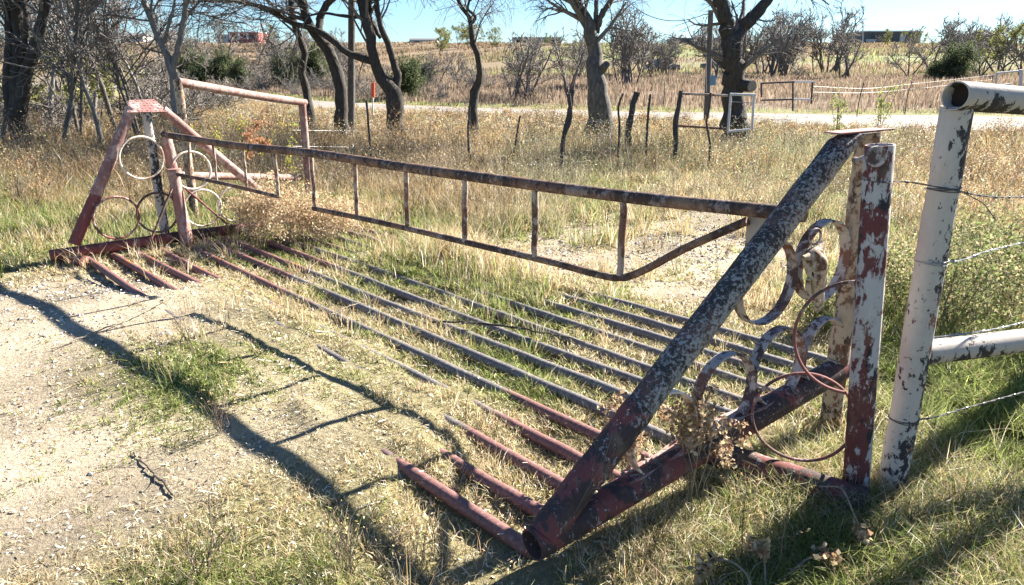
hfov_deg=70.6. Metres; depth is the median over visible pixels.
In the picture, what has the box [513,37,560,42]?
long building
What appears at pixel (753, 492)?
dead stalk
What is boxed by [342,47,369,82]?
bare tree
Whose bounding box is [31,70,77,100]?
bare shrub
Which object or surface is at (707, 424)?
dry weed
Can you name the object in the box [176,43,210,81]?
evergreen tree
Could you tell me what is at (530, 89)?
bare shrub
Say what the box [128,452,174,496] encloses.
fallen stick
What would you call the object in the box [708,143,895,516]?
brace post
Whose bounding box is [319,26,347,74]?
bare tree
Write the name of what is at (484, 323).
fallen stick
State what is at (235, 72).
evergreen tree
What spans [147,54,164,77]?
bare shrub
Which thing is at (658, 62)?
parked car
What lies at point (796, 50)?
bare tree
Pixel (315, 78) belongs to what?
bare shrub
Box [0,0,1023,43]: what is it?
sky
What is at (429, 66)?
bare tree
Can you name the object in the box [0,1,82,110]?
thicket tree
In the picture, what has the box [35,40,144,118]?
leafy sapling
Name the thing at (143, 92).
bare shrub
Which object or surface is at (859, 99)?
fence post
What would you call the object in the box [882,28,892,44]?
yard tree
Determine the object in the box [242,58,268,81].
bare shrub
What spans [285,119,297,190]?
goldenrod
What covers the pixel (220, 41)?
bare tree
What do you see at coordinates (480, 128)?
fence wire
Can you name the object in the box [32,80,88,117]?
bare shrub
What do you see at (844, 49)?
bare tree
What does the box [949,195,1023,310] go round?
leafy shrub
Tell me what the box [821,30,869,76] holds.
bare tree
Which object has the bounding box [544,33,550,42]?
crest tree
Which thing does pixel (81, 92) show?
thicket tree
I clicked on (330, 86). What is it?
bare shrub
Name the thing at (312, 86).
bare shrub
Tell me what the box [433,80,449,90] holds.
bare shrub
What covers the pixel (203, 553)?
sparse weed
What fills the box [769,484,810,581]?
dead stalk
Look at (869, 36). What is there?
warehouse
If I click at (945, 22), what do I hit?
bare tree
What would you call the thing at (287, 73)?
bush
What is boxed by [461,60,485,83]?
bare tree
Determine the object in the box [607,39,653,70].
bare tree
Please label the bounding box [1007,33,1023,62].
bare tree
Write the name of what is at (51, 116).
bare shrub
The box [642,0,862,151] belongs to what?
tree
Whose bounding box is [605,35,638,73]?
bare tree
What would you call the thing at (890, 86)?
fence wire
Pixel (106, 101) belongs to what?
thicket tree
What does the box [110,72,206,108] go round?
bare shrub
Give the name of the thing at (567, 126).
fence post
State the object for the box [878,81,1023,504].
pipe fence
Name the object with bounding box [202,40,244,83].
evergreen tree
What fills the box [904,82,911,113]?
fence post
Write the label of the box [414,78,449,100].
bare shrub
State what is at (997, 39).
thin tree
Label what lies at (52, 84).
thicket tree
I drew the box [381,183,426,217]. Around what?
sparse weed
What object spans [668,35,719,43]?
shop building
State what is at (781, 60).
bare tree
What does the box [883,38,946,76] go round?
bare tree
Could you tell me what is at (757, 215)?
swing gate
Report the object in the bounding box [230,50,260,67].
bare tree
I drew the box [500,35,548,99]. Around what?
bare tree
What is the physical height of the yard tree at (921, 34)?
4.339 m
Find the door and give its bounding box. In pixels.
[899,34,905,41]
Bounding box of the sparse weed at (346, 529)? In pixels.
[320,498,389,578]
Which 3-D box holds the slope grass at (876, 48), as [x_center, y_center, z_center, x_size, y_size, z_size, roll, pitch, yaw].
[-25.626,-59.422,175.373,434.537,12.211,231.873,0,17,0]
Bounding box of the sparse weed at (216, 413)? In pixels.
[187,383,239,434]
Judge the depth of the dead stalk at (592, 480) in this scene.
2.33 m
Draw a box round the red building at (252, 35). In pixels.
[228,32,267,42]
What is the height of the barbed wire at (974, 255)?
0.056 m
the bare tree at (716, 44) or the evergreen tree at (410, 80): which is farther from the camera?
the bare tree at (716, 44)
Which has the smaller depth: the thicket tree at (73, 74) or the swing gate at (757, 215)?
the swing gate at (757, 215)
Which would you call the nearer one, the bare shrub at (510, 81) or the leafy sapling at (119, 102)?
the leafy sapling at (119, 102)
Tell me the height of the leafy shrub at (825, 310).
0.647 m
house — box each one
[120,33,153,41]
[409,38,438,42]
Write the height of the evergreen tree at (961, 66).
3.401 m
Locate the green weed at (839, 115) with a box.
[828,86,850,130]
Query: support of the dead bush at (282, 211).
on the ground at (114, 494)
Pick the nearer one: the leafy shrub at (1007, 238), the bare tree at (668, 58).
the leafy shrub at (1007, 238)
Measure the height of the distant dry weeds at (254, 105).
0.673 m
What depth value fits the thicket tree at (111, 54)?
14.98 m
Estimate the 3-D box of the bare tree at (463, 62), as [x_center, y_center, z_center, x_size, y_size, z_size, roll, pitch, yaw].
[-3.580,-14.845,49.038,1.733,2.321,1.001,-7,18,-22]
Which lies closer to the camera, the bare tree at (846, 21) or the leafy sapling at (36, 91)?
the leafy sapling at (36, 91)
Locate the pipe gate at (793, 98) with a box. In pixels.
[760,81,813,110]
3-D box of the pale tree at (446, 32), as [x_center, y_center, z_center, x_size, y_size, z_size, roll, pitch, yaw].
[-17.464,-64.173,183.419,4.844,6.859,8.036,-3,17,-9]
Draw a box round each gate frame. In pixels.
[673,91,727,158]
[726,93,755,132]
[995,69,1022,85]
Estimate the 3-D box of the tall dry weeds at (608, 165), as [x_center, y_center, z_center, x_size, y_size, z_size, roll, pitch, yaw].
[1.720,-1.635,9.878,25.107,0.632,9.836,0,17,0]
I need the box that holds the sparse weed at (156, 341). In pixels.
[110,301,183,379]
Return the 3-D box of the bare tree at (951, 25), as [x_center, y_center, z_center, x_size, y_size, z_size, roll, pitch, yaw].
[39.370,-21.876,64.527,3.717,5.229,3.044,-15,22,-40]
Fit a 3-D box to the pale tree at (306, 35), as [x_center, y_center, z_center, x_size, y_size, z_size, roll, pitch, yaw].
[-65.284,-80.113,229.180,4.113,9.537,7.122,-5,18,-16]
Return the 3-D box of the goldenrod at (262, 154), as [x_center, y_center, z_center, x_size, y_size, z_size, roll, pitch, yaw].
[-3.106,-1.609,8.895,0.682,1.112,0.374,0,17,0]
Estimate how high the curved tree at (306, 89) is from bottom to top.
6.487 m
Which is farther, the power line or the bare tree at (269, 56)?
the bare tree at (269, 56)
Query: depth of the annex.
308.76 m
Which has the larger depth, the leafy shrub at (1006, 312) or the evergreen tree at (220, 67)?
the evergreen tree at (220, 67)
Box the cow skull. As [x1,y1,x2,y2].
[800,228,828,311]
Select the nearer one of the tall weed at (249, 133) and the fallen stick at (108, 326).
the fallen stick at (108, 326)
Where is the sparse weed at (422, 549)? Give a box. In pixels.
[376,502,445,568]
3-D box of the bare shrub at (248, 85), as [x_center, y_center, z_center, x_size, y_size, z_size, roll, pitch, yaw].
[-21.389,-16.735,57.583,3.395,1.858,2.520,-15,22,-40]
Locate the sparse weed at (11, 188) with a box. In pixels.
[10,172,52,205]
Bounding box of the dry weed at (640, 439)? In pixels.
[597,385,647,478]
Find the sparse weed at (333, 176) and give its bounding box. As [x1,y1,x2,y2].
[324,159,372,189]
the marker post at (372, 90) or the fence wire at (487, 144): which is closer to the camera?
the fence wire at (487, 144)
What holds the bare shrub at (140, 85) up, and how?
on the ground at (114, 494)
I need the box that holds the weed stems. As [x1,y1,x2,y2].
[0,103,1023,270]
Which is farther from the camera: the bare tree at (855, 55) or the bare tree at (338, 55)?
the bare tree at (338, 55)
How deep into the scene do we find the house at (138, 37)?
310.00 m
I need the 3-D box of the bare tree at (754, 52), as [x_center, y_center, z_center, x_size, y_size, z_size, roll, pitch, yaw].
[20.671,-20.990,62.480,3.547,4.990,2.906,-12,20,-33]
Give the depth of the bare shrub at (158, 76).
79.13 m
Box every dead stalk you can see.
[456,360,481,423]
[551,409,628,569]
[720,472,760,543]
[734,316,749,356]
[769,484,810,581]
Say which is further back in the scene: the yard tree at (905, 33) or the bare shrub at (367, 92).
the yard tree at (905, 33)
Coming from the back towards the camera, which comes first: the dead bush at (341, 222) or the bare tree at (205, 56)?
the bare tree at (205, 56)
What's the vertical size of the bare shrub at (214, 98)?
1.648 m
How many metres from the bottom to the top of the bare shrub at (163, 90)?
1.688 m
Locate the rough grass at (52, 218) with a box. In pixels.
[0,166,1023,584]
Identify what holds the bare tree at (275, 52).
on the ground at (114, 494)
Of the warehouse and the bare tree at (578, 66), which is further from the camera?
the warehouse
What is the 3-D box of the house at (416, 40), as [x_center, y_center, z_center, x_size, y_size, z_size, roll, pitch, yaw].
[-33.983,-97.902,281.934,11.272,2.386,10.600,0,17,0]
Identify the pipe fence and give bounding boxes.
[173,77,311,220]
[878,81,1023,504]
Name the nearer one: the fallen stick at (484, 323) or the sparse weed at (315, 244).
the fallen stick at (484, 323)
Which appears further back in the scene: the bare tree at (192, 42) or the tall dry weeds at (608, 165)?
the bare tree at (192, 42)
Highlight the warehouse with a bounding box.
[832,30,922,43]
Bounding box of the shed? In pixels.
[161,30,177,41]
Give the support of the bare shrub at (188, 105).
on the ground at (114, 494)
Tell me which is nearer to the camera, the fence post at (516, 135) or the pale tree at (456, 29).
the fence post at (516, 135)
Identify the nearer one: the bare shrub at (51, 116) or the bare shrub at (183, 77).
the bare shrub at (51, 116)
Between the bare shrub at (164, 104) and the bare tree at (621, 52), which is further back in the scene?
the bare tree at (621, 52)
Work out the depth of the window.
221.65 m
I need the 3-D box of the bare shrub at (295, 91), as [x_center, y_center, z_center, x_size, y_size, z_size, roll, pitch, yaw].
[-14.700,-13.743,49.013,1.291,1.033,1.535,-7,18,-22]
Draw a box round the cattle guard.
[86,219,826,557]
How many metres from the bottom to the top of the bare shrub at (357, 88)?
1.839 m
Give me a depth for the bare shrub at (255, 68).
79.83 m
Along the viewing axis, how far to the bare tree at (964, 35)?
58.41 m
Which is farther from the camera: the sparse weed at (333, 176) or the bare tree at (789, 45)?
the bare tree at (789, 45)
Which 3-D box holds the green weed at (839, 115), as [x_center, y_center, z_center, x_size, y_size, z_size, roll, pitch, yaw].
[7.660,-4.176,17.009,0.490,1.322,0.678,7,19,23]
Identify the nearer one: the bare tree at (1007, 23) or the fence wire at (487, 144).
the fence wire at (487, 144)
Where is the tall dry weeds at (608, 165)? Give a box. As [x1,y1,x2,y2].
[0,130,1023,279]
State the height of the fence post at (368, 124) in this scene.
1.343 m
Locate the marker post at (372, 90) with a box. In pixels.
[371,82,374,121]
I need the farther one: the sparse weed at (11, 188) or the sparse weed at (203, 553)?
the sparse weed at (11, 188)
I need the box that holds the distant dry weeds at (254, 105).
[1,95,1023,158]
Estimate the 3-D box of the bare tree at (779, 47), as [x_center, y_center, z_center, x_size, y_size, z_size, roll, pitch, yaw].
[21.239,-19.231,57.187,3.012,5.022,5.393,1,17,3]
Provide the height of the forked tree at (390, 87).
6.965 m
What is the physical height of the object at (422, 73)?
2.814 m
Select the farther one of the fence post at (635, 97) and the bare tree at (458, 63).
the bare tree at (458, 63)
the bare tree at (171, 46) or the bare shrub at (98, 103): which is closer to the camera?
the bare shrub at (98, 103)
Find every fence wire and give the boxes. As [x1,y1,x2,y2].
[309,134,644,146]
[312,119,666,130]
[816,75,987,88]
[828,79,991,92]
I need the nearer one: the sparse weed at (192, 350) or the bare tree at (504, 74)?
the sparse weed at (192, 350)
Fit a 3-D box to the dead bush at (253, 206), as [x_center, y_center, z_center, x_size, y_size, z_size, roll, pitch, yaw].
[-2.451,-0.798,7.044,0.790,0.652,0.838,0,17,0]
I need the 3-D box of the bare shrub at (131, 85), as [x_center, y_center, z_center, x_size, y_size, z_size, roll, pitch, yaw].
[-10.726,-5.877,21.987,2.793,2.208,2.570,2,17,7]
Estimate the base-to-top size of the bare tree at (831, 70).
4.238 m
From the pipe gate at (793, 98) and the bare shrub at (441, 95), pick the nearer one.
the pipe gate at (793, 98)
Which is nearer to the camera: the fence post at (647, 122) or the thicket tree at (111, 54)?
the fence post at (647, 122)
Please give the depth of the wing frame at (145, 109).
6.54 m
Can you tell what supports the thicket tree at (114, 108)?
on the ground at (114, 494)
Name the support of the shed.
on the ground at (114, 494)
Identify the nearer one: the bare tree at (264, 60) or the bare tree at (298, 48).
the bare tree at (264, 60)
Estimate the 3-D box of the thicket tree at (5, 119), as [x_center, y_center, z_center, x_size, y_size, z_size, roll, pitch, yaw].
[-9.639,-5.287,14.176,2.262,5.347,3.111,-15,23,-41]
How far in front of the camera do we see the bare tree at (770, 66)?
66.64 m
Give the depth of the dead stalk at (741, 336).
4.10 m
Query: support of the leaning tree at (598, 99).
on the ground at (114, 494)
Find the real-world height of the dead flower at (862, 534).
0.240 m
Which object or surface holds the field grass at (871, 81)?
on the ground at (114, 494)
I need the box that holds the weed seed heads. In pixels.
[0,93,1023,272]
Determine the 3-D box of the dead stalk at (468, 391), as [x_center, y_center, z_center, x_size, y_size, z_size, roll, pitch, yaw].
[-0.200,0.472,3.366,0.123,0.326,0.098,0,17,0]
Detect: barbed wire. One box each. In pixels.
[862,178,1023,220]
[888,392,1023,425]
[914,241,1023,266]
[934,321,1023,337]
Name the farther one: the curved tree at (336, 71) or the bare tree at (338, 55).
the bare tree at (338, 55)
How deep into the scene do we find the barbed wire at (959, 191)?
2.44 m
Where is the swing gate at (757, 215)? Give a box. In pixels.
[160,131,807,280]
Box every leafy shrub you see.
[775,262,836,340]
[884,221,997,313]
[888,203,1023,333]
[915,188,1023,280]
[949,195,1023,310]
[971,252,1023,328]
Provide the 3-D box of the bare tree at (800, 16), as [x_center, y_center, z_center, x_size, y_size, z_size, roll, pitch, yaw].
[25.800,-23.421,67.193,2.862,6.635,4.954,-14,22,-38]
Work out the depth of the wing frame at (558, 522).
2.70 m
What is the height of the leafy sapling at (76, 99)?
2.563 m
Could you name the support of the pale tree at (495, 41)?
on the ground at (114, 494)
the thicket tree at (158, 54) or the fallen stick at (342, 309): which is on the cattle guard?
the fallen stick at (342, 309)
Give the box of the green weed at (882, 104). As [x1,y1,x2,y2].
[871,77,911,127]
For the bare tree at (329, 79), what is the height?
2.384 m
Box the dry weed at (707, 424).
[656,381,753,503]
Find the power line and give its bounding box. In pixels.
[628,1,707,20]
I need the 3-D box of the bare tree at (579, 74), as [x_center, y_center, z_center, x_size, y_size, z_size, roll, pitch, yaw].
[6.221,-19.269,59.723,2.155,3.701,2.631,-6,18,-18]
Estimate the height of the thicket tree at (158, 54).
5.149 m
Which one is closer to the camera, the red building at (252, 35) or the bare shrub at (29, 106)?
the bare shrub at (29, 106)
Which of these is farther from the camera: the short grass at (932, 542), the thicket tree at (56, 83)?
the thicket tree at (56, 83)
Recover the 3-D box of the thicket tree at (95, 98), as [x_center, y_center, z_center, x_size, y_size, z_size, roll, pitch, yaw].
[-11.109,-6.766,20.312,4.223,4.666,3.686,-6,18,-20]
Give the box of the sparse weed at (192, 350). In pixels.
[144,279,194,356]
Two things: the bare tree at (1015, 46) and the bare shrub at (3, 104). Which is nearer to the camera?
the bare shrub at (3, 104)
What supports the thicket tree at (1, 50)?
on the ground at (114, 494)
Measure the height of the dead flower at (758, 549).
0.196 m
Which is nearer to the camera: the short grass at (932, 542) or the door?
the short grass at (932, 542)
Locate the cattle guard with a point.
(478, 515)
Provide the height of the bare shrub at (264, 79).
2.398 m
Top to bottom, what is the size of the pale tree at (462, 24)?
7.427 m
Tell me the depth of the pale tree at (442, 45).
172.01 m
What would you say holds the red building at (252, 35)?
on the ground at (114, 494)
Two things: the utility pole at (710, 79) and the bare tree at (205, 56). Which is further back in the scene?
the bare tree at (205, 56)
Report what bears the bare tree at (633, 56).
on the ground at (114, 494)
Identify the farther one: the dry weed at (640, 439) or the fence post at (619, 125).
the fence post at (619, 125)
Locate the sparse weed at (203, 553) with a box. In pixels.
[145,477,249,584]
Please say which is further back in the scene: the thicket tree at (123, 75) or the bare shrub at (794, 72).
the bare shrub at (794, 72)
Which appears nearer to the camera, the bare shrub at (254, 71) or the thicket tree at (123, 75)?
the thicket tree at (123, 75)
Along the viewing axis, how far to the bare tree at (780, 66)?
67.29 m
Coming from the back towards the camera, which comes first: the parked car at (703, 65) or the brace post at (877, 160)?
the parked car at (703, 65)
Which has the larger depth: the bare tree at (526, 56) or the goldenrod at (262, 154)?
the bare tree at (526, 56)
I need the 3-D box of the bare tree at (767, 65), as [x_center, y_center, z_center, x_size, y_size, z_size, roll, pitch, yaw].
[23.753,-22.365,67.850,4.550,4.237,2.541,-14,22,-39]
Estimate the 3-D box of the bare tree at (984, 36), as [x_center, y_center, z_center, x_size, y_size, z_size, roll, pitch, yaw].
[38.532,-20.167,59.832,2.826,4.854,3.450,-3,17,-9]
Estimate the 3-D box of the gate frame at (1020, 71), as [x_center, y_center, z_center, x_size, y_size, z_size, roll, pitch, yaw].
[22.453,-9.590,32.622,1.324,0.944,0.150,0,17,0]
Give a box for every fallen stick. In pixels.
[50,296,173,348]
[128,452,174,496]
[329,302,360,316]
[431,319,584,342]
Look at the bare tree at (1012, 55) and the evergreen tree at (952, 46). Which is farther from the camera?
the bare tree at (1012, 55)
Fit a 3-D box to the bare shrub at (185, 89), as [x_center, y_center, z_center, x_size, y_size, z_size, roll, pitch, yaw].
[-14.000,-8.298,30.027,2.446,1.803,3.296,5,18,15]
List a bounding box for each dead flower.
[685,551,750,584]
[744,532,770,584]
[778,542,847,583]
[819,485,876,560]
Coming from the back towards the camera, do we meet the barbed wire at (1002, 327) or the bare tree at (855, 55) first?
the bare tree at (855, 55)
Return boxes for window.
[871,34,877,38]
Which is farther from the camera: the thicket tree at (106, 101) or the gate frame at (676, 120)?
the thicket tree at (106, 101)
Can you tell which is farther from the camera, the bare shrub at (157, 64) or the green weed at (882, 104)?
the bare shrub at (157, 64)
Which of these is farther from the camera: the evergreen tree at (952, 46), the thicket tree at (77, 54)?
the evergreen tree at (952, 46)
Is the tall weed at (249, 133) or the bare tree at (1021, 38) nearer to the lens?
the tall weed at (249, 133)
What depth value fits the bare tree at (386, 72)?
48.26 m
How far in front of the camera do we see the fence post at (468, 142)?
11.26 m
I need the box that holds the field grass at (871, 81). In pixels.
[76,69,1023,114]
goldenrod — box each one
[190,123,228,203]
[225,115,283,195]
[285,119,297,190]
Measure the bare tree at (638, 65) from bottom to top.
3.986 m
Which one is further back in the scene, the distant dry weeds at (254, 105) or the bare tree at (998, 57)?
the bare tree at (998, 57)
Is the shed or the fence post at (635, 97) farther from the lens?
the shed
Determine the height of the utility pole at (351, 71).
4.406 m
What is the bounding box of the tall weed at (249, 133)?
[241,114,271,208]
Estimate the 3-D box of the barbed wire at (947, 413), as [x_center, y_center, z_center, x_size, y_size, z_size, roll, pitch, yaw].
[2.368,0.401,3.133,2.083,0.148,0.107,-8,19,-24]
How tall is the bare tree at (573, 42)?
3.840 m
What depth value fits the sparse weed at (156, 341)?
3.79 m
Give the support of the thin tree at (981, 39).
on the ground at (114, 494)
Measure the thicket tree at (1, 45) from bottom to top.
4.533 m
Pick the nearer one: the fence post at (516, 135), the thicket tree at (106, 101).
the fence post at (516, 135)
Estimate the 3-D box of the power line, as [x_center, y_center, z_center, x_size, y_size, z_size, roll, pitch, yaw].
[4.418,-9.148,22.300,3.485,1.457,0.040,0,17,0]
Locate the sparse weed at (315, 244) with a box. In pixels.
[296,219,338,267]
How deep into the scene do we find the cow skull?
2.76 m
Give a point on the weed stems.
(428, 180)
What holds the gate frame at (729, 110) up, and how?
on the ground at (114, 494)
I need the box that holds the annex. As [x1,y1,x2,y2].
[217,34,228,42]
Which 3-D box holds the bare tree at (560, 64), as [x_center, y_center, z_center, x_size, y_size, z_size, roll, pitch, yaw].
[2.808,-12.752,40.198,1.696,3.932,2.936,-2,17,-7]
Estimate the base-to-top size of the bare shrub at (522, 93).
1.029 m
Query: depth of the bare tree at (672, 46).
64.15 m
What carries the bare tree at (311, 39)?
on the ground at (114, 494)
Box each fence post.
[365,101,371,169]
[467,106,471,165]
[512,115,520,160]
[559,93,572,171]
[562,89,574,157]
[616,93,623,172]
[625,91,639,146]
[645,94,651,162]
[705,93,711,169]
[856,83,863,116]
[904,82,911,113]
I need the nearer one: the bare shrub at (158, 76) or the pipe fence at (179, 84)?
the pipe fence at (179, 84)
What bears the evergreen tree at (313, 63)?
on the ground at (114, 494)
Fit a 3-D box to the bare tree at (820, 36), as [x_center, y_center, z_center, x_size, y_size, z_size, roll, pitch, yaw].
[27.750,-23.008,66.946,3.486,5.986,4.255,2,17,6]
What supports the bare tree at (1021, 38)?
on the ground at (114, 494)
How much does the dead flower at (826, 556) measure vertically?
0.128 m
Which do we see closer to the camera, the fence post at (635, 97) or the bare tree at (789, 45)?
the fence post at (635, 97)
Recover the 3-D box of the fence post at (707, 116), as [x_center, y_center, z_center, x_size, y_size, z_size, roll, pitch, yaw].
[3.062,-2.386,11.296,0.127,1.421,0.045,0,17,0]
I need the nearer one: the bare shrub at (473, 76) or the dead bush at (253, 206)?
the dead bush at (253, 206)
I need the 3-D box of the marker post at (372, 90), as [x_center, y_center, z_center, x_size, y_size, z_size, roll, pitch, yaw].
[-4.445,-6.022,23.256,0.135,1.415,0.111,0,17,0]
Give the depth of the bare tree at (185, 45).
94.16 m
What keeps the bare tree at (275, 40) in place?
on the ground at (114, 494)
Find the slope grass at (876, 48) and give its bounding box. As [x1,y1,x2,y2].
[0,40,1023,74]
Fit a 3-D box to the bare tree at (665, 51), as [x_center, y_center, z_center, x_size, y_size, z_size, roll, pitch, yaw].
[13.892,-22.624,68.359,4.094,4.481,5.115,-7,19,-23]
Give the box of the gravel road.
[32,83,1023,130]
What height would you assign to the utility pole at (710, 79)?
3.629 m
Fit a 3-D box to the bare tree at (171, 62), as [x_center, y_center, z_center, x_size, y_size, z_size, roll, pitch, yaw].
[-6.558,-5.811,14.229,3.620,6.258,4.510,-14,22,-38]
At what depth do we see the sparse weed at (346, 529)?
2.38 m
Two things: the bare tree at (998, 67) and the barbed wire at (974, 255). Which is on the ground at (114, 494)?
the bare tree at (998, 67)
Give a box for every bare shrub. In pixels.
[0,88,61,115]
[0,89,33,125]
[0,92,86,141]
[29,87,102,122]
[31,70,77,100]
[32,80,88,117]
[76,79,104,110]
[98,61,216,115]
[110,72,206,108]
[112,77,161,97]
[115,75,217,128]
[115,78,211,129]
[121,71,169,113]
[124,86,203,128]
[130,59,157,80]
[140,69,203,97]
[142,65,169,84]
[144,71,211,107]
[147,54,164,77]
[196,76,251,110]
[199,82,224,101]
[224,72,266,89]
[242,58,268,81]
[247,60,270,78]
[251,65,281,87]
[274,73,298,90]
[286,83,301,95]
[292,67,324,87]
[309,76,330,90]
[317,72,347,92]
[331,76,365,93]
[347,75,384,99]
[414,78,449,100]
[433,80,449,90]
[449,63,498,89]
[500,74,523,87]
[512,84,532,99]
[519,85,539,93]
[789,64,806,74]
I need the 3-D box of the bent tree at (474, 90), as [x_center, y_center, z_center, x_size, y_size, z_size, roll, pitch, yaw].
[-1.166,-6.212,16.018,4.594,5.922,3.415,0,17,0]
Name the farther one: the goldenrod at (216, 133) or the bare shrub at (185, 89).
the bare shrub at (185, 89)
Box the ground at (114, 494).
[0,42,1023,584]
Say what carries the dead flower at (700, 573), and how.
on the ground at (114, 494)
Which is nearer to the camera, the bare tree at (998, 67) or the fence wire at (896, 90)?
the fence wire at (896, 90)
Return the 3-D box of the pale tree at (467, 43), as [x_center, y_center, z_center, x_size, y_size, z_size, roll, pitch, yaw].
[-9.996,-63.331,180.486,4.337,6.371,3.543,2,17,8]
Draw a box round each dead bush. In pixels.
[218,175,298,240]
[223,167,341,247]
[279,189,371,240]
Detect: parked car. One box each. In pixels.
[644,59,679,72]
[700,58,719,70]
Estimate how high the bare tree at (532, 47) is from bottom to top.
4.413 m
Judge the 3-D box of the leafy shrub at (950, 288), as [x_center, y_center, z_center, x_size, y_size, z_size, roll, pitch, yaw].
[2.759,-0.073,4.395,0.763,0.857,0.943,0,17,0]
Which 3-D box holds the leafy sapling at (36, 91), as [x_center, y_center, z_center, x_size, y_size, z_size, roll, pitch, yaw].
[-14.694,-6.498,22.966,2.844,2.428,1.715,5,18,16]
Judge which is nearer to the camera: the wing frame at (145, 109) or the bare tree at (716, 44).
the wing frame at (145, 109)
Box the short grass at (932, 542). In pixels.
[0,202,1023,584]
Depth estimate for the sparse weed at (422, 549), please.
2.44 m
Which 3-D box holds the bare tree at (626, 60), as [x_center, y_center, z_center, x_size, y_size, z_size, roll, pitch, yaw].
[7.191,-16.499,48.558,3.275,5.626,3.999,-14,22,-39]
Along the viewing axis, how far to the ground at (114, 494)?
3.29 m
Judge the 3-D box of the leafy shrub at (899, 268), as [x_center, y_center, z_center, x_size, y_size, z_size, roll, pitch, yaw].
[2.739,-0.124,4.964,1.064,0.710,0.760,-11,20,-32]
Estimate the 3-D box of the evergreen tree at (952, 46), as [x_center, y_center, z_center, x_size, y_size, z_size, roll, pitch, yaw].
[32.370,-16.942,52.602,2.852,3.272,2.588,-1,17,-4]
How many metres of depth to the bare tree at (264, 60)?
64.64 m
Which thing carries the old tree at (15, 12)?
on the ground at (114, 494)
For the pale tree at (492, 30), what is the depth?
199.62 m
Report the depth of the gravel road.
25.90 m
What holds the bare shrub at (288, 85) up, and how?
on the ground at (114, 494)
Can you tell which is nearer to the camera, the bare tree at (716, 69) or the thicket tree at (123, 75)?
the thicket tree at (123, 75)
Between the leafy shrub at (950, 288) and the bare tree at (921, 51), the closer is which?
the leafy shrub at (950, 288)
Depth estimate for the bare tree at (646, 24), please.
49.25 m
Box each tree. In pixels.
[0,0,126,148]
[0,0,148,142]
[0,1,49,121]
[0,1,62,143]
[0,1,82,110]
[0,1,163,119]
[0,10,91,81]
[2,0,131,142]
[20,0,136,147]
[32,0,135,114]
[44,0,193,124]
[45,0,116,129]
[48,0,190,140]
[72,0,275,151]
[85,0,209,99]
[89,0,149,97]
[100,0,188,100]
[125,0,322,130]
[142,26,209,62]
[168,0,437,144]
[168,27,200,56]
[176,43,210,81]
[186,39,214,65]
[186,44,210,64]
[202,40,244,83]
[207,23,245,57]
[223,52,253,86]
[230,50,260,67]
[231,0,446,142]
[253,44,300,72]
[256,27,288,62]
[258,53,270,81]
[261,27,291,50]
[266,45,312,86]
[268,45,289,71]
[277,30,308,55]
[298,41,331,83]
[300,28,310,40]
[304,32,347,73]
[317,61,360,86]
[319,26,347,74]
[324,50,362,78]
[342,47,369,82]
[382,65,390,90]
[389,48,427,99]
[397,0,543,136]
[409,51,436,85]
[419,49,456,82]
[419,54,443,82]
[433,27,452,51]
[434,29,448,52]
[441,49,466,79]
[446,58,469,86]
[451,24,466,45]
[455,22,468,45]
[456,25,484,39]
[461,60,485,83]
[463,25,479,50]
[481,26,502,42]
[488,30,501,50]
[497,65,524,96]
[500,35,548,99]
[503,32,544,98]
[517,38,565,93]
[520,0,656,143]
[521,29,544,75]
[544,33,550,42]
[545,28,573,96]
[562,21,587,89]
[564,36,586,71]
[576,38,587,78]
[602,3,652,84]
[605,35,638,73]
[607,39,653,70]
[608,5,665,86]
[610,33,653,74]
[627,43,650,72]
[635,27,685,71]
[635,35,663,75]
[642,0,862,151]
[653,32,685,71]
[655,35,683,76]
[690,16,722,78]
[694,17,719,58]
[699,28,722,71]
[747,24,769,73]
[753,33,772,73]
[754,26,791,72]
[758,18,798,70]
[760,3,817,75]
[764,1,818,71]
[764,16,806,77]
[766,5,811,73]
[777,24,817,77]
[799,10,832,71]
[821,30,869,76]
[822,32,861,71]
[827,0,865,73]
[827,15,857,77]
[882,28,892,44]
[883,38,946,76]
[901,31,919,42]
[903,15,978,67]
[915,31,930,45]
[922,37,986,78]
[932,16,972,56]
[938,12,964,51]
[939,39,980,77]
[942,27,984,73]
[953,18,991,73]
[958,36,1005,75]
[963,21,1023,72]
[971,27,1023,71]
[976,20,1023,71]
[978,12,1019,72]
[1002,37,1023,74]
[1005,17,1023,68]
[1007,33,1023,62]
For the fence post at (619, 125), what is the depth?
11.52 m
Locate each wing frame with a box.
[49,99,303,266]
[522,127,894,560]
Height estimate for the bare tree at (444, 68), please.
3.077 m
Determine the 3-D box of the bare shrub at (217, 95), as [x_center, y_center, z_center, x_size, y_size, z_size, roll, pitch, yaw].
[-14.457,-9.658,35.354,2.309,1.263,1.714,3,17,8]
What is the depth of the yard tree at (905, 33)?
181.00 m
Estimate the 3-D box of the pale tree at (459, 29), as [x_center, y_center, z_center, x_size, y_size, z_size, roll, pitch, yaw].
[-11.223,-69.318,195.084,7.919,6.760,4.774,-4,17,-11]
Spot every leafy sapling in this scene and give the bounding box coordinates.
[0,36,118,127]
[0,66,77,113]
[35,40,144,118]
[84,45,135,111]
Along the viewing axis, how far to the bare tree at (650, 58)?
60.42 m
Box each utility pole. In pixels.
[348,0,354,133]
[703,10,715,120]

